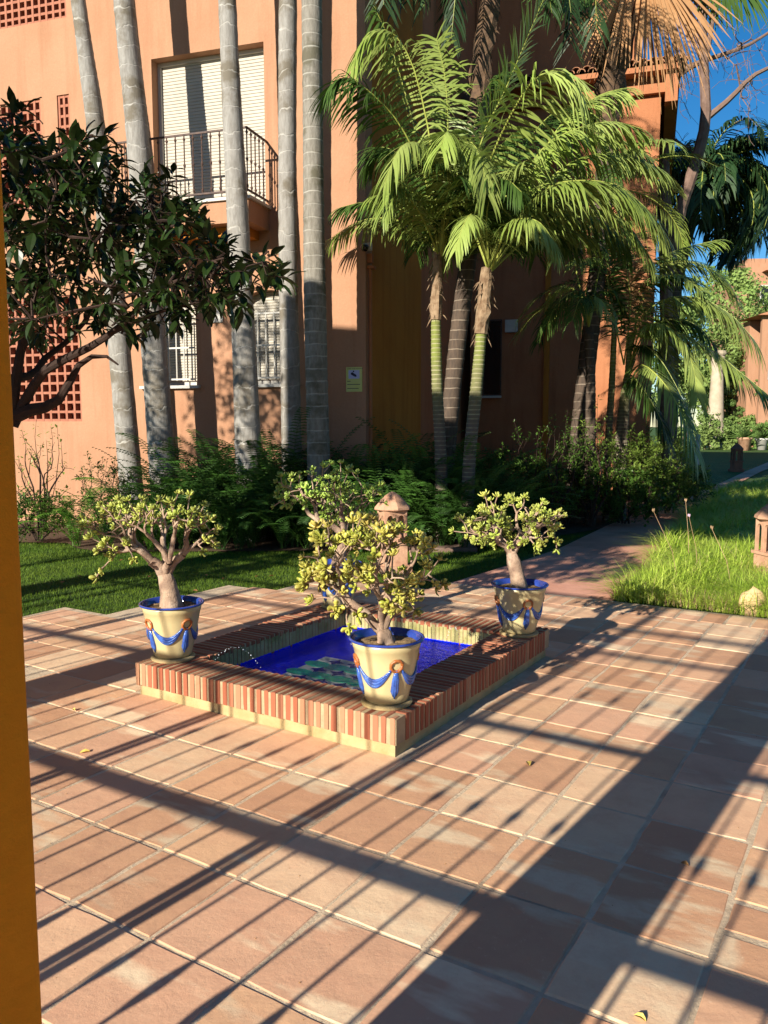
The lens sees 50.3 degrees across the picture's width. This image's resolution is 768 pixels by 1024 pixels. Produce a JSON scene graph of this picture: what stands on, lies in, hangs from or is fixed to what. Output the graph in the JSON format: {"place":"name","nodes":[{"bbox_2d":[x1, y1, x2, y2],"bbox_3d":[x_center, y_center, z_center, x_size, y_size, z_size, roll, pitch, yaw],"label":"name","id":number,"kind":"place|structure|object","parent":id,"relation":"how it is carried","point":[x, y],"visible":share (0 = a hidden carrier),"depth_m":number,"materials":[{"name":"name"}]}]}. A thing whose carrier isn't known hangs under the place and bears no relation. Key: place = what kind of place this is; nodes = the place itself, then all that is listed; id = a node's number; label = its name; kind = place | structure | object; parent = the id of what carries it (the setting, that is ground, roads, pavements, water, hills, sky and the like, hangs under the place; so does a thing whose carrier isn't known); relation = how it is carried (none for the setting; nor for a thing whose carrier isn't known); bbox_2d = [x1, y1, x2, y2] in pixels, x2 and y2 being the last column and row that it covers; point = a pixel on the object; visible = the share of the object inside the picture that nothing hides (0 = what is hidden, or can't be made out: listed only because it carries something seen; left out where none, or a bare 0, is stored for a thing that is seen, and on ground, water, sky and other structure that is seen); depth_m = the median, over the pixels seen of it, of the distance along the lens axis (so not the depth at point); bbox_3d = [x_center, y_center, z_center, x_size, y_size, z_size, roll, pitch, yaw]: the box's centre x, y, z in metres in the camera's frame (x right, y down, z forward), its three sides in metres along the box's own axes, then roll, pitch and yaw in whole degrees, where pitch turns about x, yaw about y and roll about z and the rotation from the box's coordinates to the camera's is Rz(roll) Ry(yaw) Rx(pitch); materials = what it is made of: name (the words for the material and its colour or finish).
{"place":"outdoors","nodes":[
{"label":"outdoors","id":0,"kind":"place"},
{"bbox_2d":[19,427,767,617],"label":"lawn ground","id":1,"kind":"structure","parent":0,"point":[717,461],"depth_m":9.10,"materials":[{"name":"green plant"}]},
{"bbox_2d":[17,486,80,541],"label":"shrub","id":2,"kind":"object","parent":1,"relation":"on","point":[22,512],"visible":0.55,"depth_m":10.62,"materials":[{"name":"green plant"}]},
{"bbox_2d":[0,0,475,530],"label":"apartment building","id":3,"kind":"structure","parent":1,"relation":"on","point":[178,44],"depth_m":12.05,"materials":[{"name":"orange paint"}]},
{"bbox_2d":[139,289,200,388],"bbox_3d":[-3.174,-2.596,12.319,1.016,1.475,0.320,2,6,18],"label":"window","id":4,"kind":"structure","parent":3,"relation":"in","point":[181,357],"depth_m":12.35,"materials":[{"name":"white paint"}]},
{"bbox_2d":[157,47,265,202],"bbox_3d":[-2.457,-5.454,11.913,1.799,2.215,0.110,2,6,18],"label":"balcony door","id":5,"kind":"structure","parent":3,"relation":"in","point":[189,90],"depth_m":11.93,"materials":[{"name":"white paint"}]},
{"bbox_2d":[253,284,280,386],"bbox_3d":[-1.652,-2.544,11.828,1.020,1.475,0.320,2,6,18],"label":"window","id":6,"kind":"structure","parent":3,"relation":"in","point":[266,316],"depth_m":11.90,"materials":[{"name":"white paint"}]},
{"bbox_2d":[346,367,362,391],"bbox_3d":[-0.408,-1.845,11.392,0.251,0.339,0.014,2,6,18],"label":"warning sign","id":7,"kind":"object","parent":3,"relation":"attached to","point":[353,379],"visible":1,"depth_m":11.39,"materials":[{"name":"yellow"}]},
{"bbox_2d":[367,253,375,464],"bbox_3d":[-0.172,-1.617,11.459,0.097,3.880,0.110,2,6,18],"label":"conduit pipe","id":8,"kind":"object","parent":3,"relation":"attached to","point":[370,258],"visible":0.83,"depth_m":11.37,"materials":[{"name":"brown metal"}]},
{"bbox_2d":[18,483,680,551],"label":"bed earth","id":9,"kind":"structure","parent":1,"relation":"on","point":[270,543],"depth_m":11.09,"materials":[{"name":"brown soil"}]},
{"bbox_2d":[15,424,74,527],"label":"rose shrub","id":10,"kind":"object","parent":9,"relation":"on","point":[40,472],"visible":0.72,"depth_m":11.69,"materials":[{"name":"brown plant"}]},
{"bbox_2d":[17,487,115,546],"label":"fern","id":11,"kind":"object","parent":9,"relation":"on","point":[77,531],"visible":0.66,"depth_m":10.46,"materials":[{"name":"green plant"}]},
{"bbox_2d":[33,488,163,547],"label":"fern","id":12,"kind":"object","parent":9,"relation":"on","point":[91,493],"visible":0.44,"depth_m":10.21,"materials":[{"name":"green plant"}]},
{"bbox_2d":[75,451,136,533],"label":"shrub","id":13,"kind":"object","parent":9,"relation":"on","point":[111,467],"visible":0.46,"depth_m":11.23,"materials":[{"name":"green plant"}]},
{"bbox_2d":[70,0,144,533],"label":"royal palm","id":14,"kind":"object","parent":9,"relation":"on","point":[123,399],"visible":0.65,"depth_m":11.54,"materials":[{"name":"grey plant"}]},
{"bbox_2d":[61,477,205,540],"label":"fern","id":15,"kind":"object","parent":9,"relation":"on","point":[111,492],"visible":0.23,"depth_m":10.47,"materials":[{"name":"green plant"}]},
{"bbox_2d":[85,447,199,541],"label":"fern","id":16,"kind":"object","parent":9,"relation":"on","point":[139,484],"visible":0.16,"depth_m":10.52,"materials":[{"name":"green plant"}]},
{"bbox_2d":[113,0,176,535],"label":"royal palm","id":17,"kind":"object","parent":9,"relation":"on","point":[158,409],"visible":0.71,"depth_m":11.02,"materials":[{"name":"grey plant"}]},
{"bbox_2d":[100,462,217,549],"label":"fern","id":18,"kind":"object","parent":9,"relation":"on","point":[171,493],"visible":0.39,"depth_m":9.90,"materials":[{"name":"green plant"}]},
{"bbox_2d":[103,444,235,527],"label":"fern","id":19,"kind":"object","parent":9,"relation":"on","point":[154,469],"visible":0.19,"depth_m":11.06,"materials":[{"name":"green plant"}]},
{"bbox_2d":[124,486,220,548],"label":"fern","id":20,"kind":"object","parent":9,"relation":"on","point":[180,534],"visible":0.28,"depth_m":10.12,"materials":[{"name":"green plant"}]},
{"bbox_2d":[124,454,228,543],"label":"fern","id":21,"kind":"object","parent":9,"relation":"on","point":[164,477],"visible":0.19,"depth_m":10.39,"materials":[{"name":"green plant"}]},
{"bbox_2d":[95,433,266,505],"bbox_3d":[-2.709,-0.373,11.268,2.364,1.454,2.005,-2,6,-16],"label":"fern","id":22,"kind":"object","parent":9,"relation":"on","point":[169,442],"visible":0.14,"depth_m":10.68,"materials":[{"name":"green plant"}]},
{"bbox_2d":[107,438,271,536],"bbox_3d":[-2.211,-0.318,11.154,2.969,1.369,1.883,-1,6,-9],"label":"fern","id":23,"kind":"object","parent":9,"relation":"on","point":[219,487],"visible":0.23,"depth_m":10.72,"materials":[{"name":"green plant"}]},
{"bbox_2d":[124,458,263,542],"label":"fern","id":24,"kind":"object","parent":9,"relation":"on","point":[196,493],"visible":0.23,"depth_m":10.29,"materials":[{"name":"green plant"}]},
{"bbox_2d":[159,429,267,516],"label":"fern","id":25,"kind":"object","parent":9,"relation":"on","point":[204,454],"visible":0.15,"depth_m":10.72,"materials":[{"name":"green plant"}]},
{"bbox_2d":[163,481,269,548],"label":"fern","id":26,"kind":"object","parent":9,"relation":"on","point":[220,522],"visible":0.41,"depth_m":10.07,"materials":[{"name":"green plant"}]},
{"bbox_2d":[153,469,290,549],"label":"fern","id":27,"kind":"object","parent":9,"relation":"on","point":[224,535],"visible":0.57,"depth_m":10.06,"materials":[{"name":"green plant"}]},
{"bbox_2d":[143,445,306,503],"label":"fern","id":28,"kind":"object","parent":9,"relation":"on","point":[252,471],"visible":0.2,"depth_m":10.61,"materials":[{"name":"green plant"}]},
{"bbox_2d":[152,443,310,543],"bbox_3d":[-1.775,-0.240,10.748,2.171,1.299,1.624,4,7,32],"label":"fern","id":29,"kind":"object","parent":9,"relation":"on","point":[255,501],"visible":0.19,"depth_m":10.35,"materials":[{"name":"green plant"}]},
{"bbox_2d":[186,482,290,548],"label":"fern","id":30,"kind":"object","parent":9,"relation":"on","point":[239,537],"visible":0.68,"depth_m":10.12,"materials":[{"name":"green plant"}]},
{"bbox_2d":[218,0,265,541],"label":"royal palm","id":31,"kind":"object","parent":9,"relation":"on","point":[246,399],"visible":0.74,"depth_m":10.54,"materials":[{"name":"grey plant"}]},
{"bbox_2d":[197,469,308,547],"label":"fern","id":32,"kind":"object","parent":9,"relation":"on","point":[252,526],"visible":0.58,"depth_m":10.20,"materials":[{"name":"green plant"}]},
{"bbox_2d":[200,429,306,536],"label":"fern","id":33,"kind":"object","parent":9,"relation":"on","point":[250,443],"visible":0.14,"depth_m":10.58,"materials":[{"name":"green plant"}]},
{"bbox_2d":[206,407,310,510],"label":"fern","id":34,"kind":"object","parent":9,"relation":"on","point":[265,484],"visible":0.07,"depth_m":10.59,"materials":[{"name":"green plant"}]},
{"bbox_2d":[196,441,332,531],"bbox_3d":[-1.752,-0.309,11.200,2.044,1.340,2.056,-4,7,-30],"label":"fern","id":35,"kind":"object","parent":9,"relation":"on","point":[288,462],"visible":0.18,"depth_m":10.55,"materials":[{"name":"green plant"}]},
{"bbox_2d":[221,462,319,547],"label":"fern","id":36,"kind":"object","parent":9,"relation":"on","point":[285,476],"visible":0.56,"depth_m":10.20,"materials":[{"name":"green plant"}]},
{"bbox_2d":[246,480,319,546],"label":"fern","id":37,"kind":"object","parent":9,"relation":"on","point":[291,533],"visible":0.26,"depth_m":10.38,"materials":[{"name":"green plant"}]},
{"bbox_2d":[278,0,301,540],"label":"royal palm","id":38,"kind":"object","parent":9,"relation":"on","point":[287,238],"visible":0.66,"depth_m":10.66,"materials":[{"name":"grey plant"}]},
{"bbox_2d":[254,478,337,548],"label":"fern","id":39,"kind":"object","parent":9,"relation":"on","point":[307,535],"visible":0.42,"depth_m":10.17,"materials":[{"name":"green plant"}]},
{"bbox_2d":[301,0,330,545],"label":"royal palm","id":40,"kind":"object","parent":9,"relation":"on","point":[316,364],"visible":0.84,"depth_m":10.21,"materials":[{"name":"grey plant"}]},
{"bbox_2d":[260,455,375,547],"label":"fern","id":41,"kind":"object","parent":9,"relation":"on","point":[307,519],"visible":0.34,"depth_m":10.09,"materials":[{"name":"green plant"}]},
{"bbox_2d":[307,0,547,544],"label":"kentia palm","id":42,"kind":"object","parent":9,"relation":"on","point":[386,207],"visible":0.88,"depth_m":9.64,"materials":[{"name":"green plant"}]},
{"bbox_2d":[354,431,515,535],"bbox_3d":[0.494,-0.373,11.276,2.506,1.453,2.414,-2,6,-15],"label":"fern","id":43,"kind":"object","parent":9,"relation":"on","point":[413,448],"visible":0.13,"depth_m":10.54,"materials":[{"name":"green plant"}]},
{"bbox_2d":[385,443,547,503],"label":"fern","id":44,"kind":"object","parent":9,"relation":"on","point":[477,447],"visible":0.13,"depth_m":10.37,"materials":[{"name":"green plant"}]},
{"bbox_2d":[364,0,615,477],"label":"tall palm","id":45,"kind":"object","parent":9,"relation":"on","point":[485,40],"visible":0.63,"depth_m":10.96,"materials":[{"name":"brown plant"}]},
{"bbox_2d":[447,448,581,537],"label":"fern","id":46,"kind":"object","parent":9,"relation":"on","point":[499,459],"visible":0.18,"depth_m":10.87,"materials":[{"name":"green plant"}]},
{"bbox_2d":[479,442,550,502],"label":"shrub","id":47,"kind":"object","parent":9,"relation":"on","point":[504,453],"visible":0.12,"depth_m":12.78,"materials":[{"name":"green plant"}]},
{"bbox_2d":[500,411,595,528],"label":"flowering shrub","id":48,"kind":"object","parent":9,"relation":"on","point":[557,477],"visible":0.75,"depth_m":11.86,"materials":[{"name":"green plant"}]},
{"bbox_2d":[516,434,609,524],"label":"shrub","id":49,"kind":"object","parent":9,"relation":"on","point":[572,497],"visible":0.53,"depth_m":12.28,"materials":[{"name":"green plant"}]},
{"bbox_2d":[537,219,631,526],"bbox_3d":[2.850,-2.155,12.129,1.374,4.852,1.630,3,7,27],"label":"young palm","id":50,"kind":"object","parent":9,"relation":"on","point":[588,306],"visible":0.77,"depth_m":12.29,"materials":[{"name":"green plant"}]},
{"bbox_2d":[569,394,621,524],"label":"flowering shrub","id":51,"kind":"object","parent":9,"relation":"on","point":[591,516],"visible":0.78,"depth_m":12.28,"materials":[{"name":"green plant"}]},
{"bbox_2d":[579,462,679,526],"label":"shrub","id":52,"kind":"object","parent":9,"relation":"on","point":[635,509],"visible":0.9,"depth_m":12.45,"materials":[{"name":"green plant"}]},
{"bbox_2d":[596,423,666,518],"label":"shrub","id":53,"kind":"object","parent":9,"relation":"on","point":[634,462],"visible":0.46,"depth_m":12.88,"materials":[{"name":"green plant"}]},
{"bbox_2d":[508,136,767,521],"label":"areca palm","id":54,"kind":"object","parent":9,"relation":"on","point":[642,308],"visible":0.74,"depth_m":12.52,"materials":[{"name":"green plant"}]},
{"bbox_2d":[524,0,767,523],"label":"fan palm","id":55,"kind":"object","parent":9,"relation":"on","point":[628,20],"visible":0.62,"depth_m":12.02,"materials":[{"name":"brown plant"}]},
{"bbox_2d":[658,4,767,491],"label":"bare tree","id":56,"kind":"object","parent":9,"relation":"on","point":[707,113],"visible":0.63,"depth_m":17.72,"materials":[{"name":"grey plant"}]},
{"bbox_2d":[374,491,411,572],"bbox_3d":[0.088,0.208,8.772,0.400,0.862,0.400,-2,6,-17],"label":"garden lantern","id":57,"kind":"object","parent":1,"relation":"on","point":[398,508],"visible":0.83,"depth_m":8.66,"materials":[{"name":"stone"}]},
{"bbox_2d":[411,540,476,551],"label":"stone slab","id":58,"kind":"structure","parent":1,"relation":"on","point":[454,547],"depth_m":10.16,"materials":[{"name":"grey stone"}]},
{"bbox_2d":[347,459,482,534],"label":"fern","id":59,"kind":"object","parent":58,"relation":"on","point":[411,473],"visible":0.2,"depth_m":10.02,"materials":[{"name":"green plant"}]},
{"bbox_2d":[376,474,499,545],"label":"fern","id":60,"kind":"object","parent":58,"relation":"on","point":[442,534],"visible":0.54,"depth_m":10.05,"materials":[{"name":"green plant"}]},
{"bbox_2d":[394,435,499,536],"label":"fern","id":61,"kind":"object","parent":58,"relation":"on","point":[437,494],"visible":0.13,"depth_m":10.17,"materials":[{"name":"green plant"}]},
{"bbox_2d":[372,472,541,544],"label":"fern","id":62,"kind":"object","parent":58,"relation":"on","point":[469,486],"visible":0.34,"depth_m":10.06,"materials":[{"name":"green plant"}]},
{"bbox_2d":[422,485,501,546],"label":"fern","id":63,"kind":"object","parent":58,"relation":"on","point":[459,528],"visible":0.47,"depth_m":10.06,"materials":[{"name":"green plant"}]},
{"bbox_2d":[401,463,527,536],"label":"fern","id":64,"kind":"object","parent":58,"relation":"on","point":[450,509],"visible":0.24,"depth_m":10.04,"materials":[{"name":"green plant"}]},
{"bbox_2d":[428,454,562,539],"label":"fern","id":65,"kind":"object","parent":1,"relation":"on","point":[519,495],"visible":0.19,"depth_m":10.30,"materials":[{"name":"green plant"}]},
{"bbox_2d":[356,0,677,546],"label":"kentia palm","id":66,"kind":"object","parent":1,"relation":"on","point":[522,233],"visible":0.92,"depth_m":9.64,"materials":[{"name":"green plant"}]},
{"bbox_2d":[477,467,583,541],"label":"fern","id":67,"kind":"object","parent":1,"relation":"on","point":[530,494],"visible":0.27,"depth_m":10.32,"materials":[{"name":"green plant"}]},
{"bbox_2d":[467,0,687,496],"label":"building wing","id":68,"kind":"structure","parent":1,"relation":"on","point":[524,390],"depth_m":17.32,"materials":[{"name":"orange paint"}]},
{"bbox_2d":[482,319,501,397],"bbox_3d":[2.322,-3.286,17.575,0.420,1.660,0.096,2,6,18],"label":"window","id":69,"kind":"structure","parent":68,"relation":"in","point":[493,352],"depth_m":17.59,"materials":[{"name":"black glass"}]},
{"bbox_2d":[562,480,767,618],"bbox_3d":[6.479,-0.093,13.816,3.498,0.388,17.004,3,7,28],"label":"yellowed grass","id":70,"kind":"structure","parent":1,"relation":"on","point":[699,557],"depth_m":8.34,"materials":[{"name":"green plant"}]},
{"bbox_2d":[570,476,767,617],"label":"ornamental grass","id":71,"kind":"structure","parent":1,"relation":"on","point":[681,582],"depth_m":8.42,"materials":[{"name":"green plant"}]},
{"bbox_2d":[651,289,748,444],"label":"tree","id":72,"kind":"object","parent":1,"relation":"on","point":[736,353],"visible":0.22,"depth_m":57.07,"materials":[{"name":"green plant"}]},
{"bbox_2d":[649,587,767,615],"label":"dry grass base","id":73,"kind":"object","parent":1,"relation":"on","point":[674,604],"visible":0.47,"depth_m":7.03,"materials":[{"name":"plant"}]},
{"bbox_2d":[652,263,767,400],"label":"tree","id":74,"kind":"object","parent":1,"relation":"on","point":[742,282],"visible":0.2,"depth_m":58.87,"materials":[{"name":"green plant"}]},
{"bbox_2d":[677,409,743,449],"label":"shrub","id":75,"kind":"object","parent":1,"relation":"on","point":[728,442],"visible":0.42,"depth_m":51.27,"materials":[{"name":"green plant"}]},
{"bbox_2d":[657,115,767,480],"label":"weeping palm","id":76,"kind":"object","parent":1,"relation":"on","point":[740,190],"visible":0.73,"depth_m":21.17,"materials":[{"name":"green plant"}]},
{"bbox_2d":[706,350,726,447],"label":"palm tree trunk","id":77,"kind":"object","parent":1,"relation":"on","point":[716,398],"depth_m":55.11,"materials":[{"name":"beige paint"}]},
{"bbox_2d":[697,413,755,447],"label":"shrub","id":78,"kind":"object","parent":1,"relation":"on","point":[747,421],"visible":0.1,"depth_m":56.24,"materials":[{"name":"green plant"}]},
{"bbox_2d":[705,364,757,423],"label":"tree","id":79,"kind":"object","parent":1,"relation":"on","point":[729,403],"visible":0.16,"depth_m":57.44,"materials":[{"name":"green plant"}]},
{"bbox_2d":[728,443,743,471],"bbox_3d":[11.795,-1.824,27.381,0.440,0.948,0.440,-1,6,-6],"label":"garden lantern","id":80,"kind":"object","parent":1,"relation":"on","point":[736,466],"visible":1,"depth_m":27.26,"materials":[{"name":"stone"}]},
{"bbox_2d":[729,426,761,450],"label":"planter","id":81,"kind":"object","parent":1,"relation":"on","point":[745,439],"visible":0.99,"depth_m":49.59,"materials":[{"name":"ceramic"}]},
{"bbox_2d":[727,312,767,447],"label":"garden house","id":82,"kind":"structure","parent":1,"relation":"on","point":[756,326],"depth_m":56.28,"materials":[{"name":"orange paint"}]},
{"bbox_2d":[738,586,765,616],"bbox_3d":[3.061,0.759,6.798,0.230,0.297,0.163,0,6,0],"label":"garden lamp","id":83,"kind":"object","parent":1,"relation":"on","point":[747,594],"visible":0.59,"depth_m":6.74,"materials":[{"name":"beige stone"}]},
{"bbox_2d":[747,504,767,574],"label":"garden lantern","id":84,"kind":"object","parent":1,"relation":"on","point":[761,517],"visible":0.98,"depth_m":8.11,"materials":[{"name":"stone"}]},
{"bbox_2d":[23,581,767,1023],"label":"patio","id":85,"kind":"structure","parent":0,"point":[179,849],"depth_m":3.07,"materials":[{"name":"tile"}]},
{"bbox_2d":[0,157,41,1023],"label":"arcade","id":86,"kind":"object","parent":85,"relation":"on","point":[20,998],"visible":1,"depth_m":0.83,"materials":[{"name":"paint"}]},
{"bbox_2d":[0,86,305,427],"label":"orange tree","id":87,"kind":"object","parent":85,"relation":"on","point":[44,236],"visible":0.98,"depth_m":4.03,"materials":[{"name":"green plant"}]},
{"bbox_2d":[135,602,548,756],"bbox_3d":[-0.161,0.931,5.113,1.762,0.222,2.018,4,7,31],"label":"fountain","id":88,"kind":"object","parent":85,"relation":"on","point":[303,679],"visible":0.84,"depth_m":4.62,"materials":[{"name":"brick"}]},
{"bbox_2d":[138,595,204,663],"bbox_3d":[-1.236,0.688,4.785,0.374,0.334,0.374,6,8,43],"label":"flower pot","id":89,"kind":"object","parent":88,"relation":"on","point":[172,634],"visible":0.98,"depth_m":4.68,"materials":[{"name":"beige ceramic"}]},
{"bbox_2d":[76,489,222,607],"bbox_3d":[-1.343,0.226,4.758,0.853,0.725,0.567,0,6,0],"label":"jade plant","id":90,"kind":"object","parent":89,"relation":"on","point":[170,595],"visible":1,"depth_m":4.68,"materials":[{"name":"green plant"}]},
{"bbox_2d":[314,559,361,608],"bbox_3d":[-0.347,0.542,6.144,0.374,0.334,0.374,-6,8,-44],"label":"flower pot","id":91,"kind":"object","parent":88,"relation":"on","point":[329,594],"visible":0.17,"depth_m":6.05,"materials":[{"name":"beige ceramic"}]},
{"bbox_2d":[271,459,388,565],"bbox_3d":[-0.412,0.020,6.133,0.755,0.839,0.707,-4,8,-36],"label":"jade plant","id":92,"kind":"object","parent":91,"relation":"in","point":[316,492],"visible":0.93,"depth_m":6.01,"materials":[{"name":"green plant"}]},
{"bbox_2d":[348,627,424,710],"bbox_3d":[0.013,0.770,4.014,0.374,0.334,0.374,-2,6,-18],"label":"flower pot","id":93,"kind":"object","parent":88,"relation":"on","point":[386,675],"visible":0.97,"depth_m":3.91,"materials":[{"name":"beige ceramic"}]},
{"bbox_2d":[294,511,450,644],"bbox_3d":[-0.051,0.328,3.963,0.754,0.684,0.590,0,6,0],"label":"jade plant","id":94,"kind":"object","parent":93,"relation":"on","point":[377,532],"visible":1,"depth_m":3.87,"materials":[{"name":"green plant"}]},
{"bbox_2d":[491,578,548,637],"bbox_3d":[0.883,0.628,5.343,0.374,0.334,0.374,-1,6,-11],"label":"flower pot","id":95,"kind":"object","parent":88,"relation":"on","point":[519,611],"visible":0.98,"depth_m":5.24,"materials":[{"name":"beige ceramic"}]},
{"bbox_2d":[448,489,568,588],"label":"jade plant","id":96,"kind":"object","parent":95,"relation":"on","point":[533,526],"visible":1,"depth_m":5.26,"materials":[{"name":"green plant"}]},
{"bbox_2d":[451,462,767,600],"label":"path","id":97,"kind":"structure","parent":0,"point":[573,560],"depth_m":9.41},
{"bbox_2d":[611,423,696,513],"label":"shrub","id":98,"kind":"object","parent":97,"relation":"on","point":[673,471],"visible":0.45,"depth_m":13.70,"materials":[{"name":"green plant"}]},
{"bbox_2d":[629,463,717,513],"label":"shrub","id":99,"kind":"object","parent":97,"relation":"on","point":[689,493],"visible":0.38,"depth_m":13.82,"materials":[{"name":"green plant"}]},
{"bbox_2d":[665,463,722,502],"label":"shrub","id":100,"kind":"object","parent":97,"relation":"on","point":[708,486],"visible":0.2,"depth_m":15.78,"materials":[{"name":"green plant"}]},
{"bbox_2d":[642,0,767,426],"label":"sky","id":101,"kind":"structure","parent":0,"point":[722,90],"materials":[{"name":"blue"}]},
{"bbox_2d":[707,258,767,412],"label":"distant house","id":102,"kind":"structure","parent":0,"point":[759,267],"depth_m":86.50,"materials":[{"name":"pink paint"}]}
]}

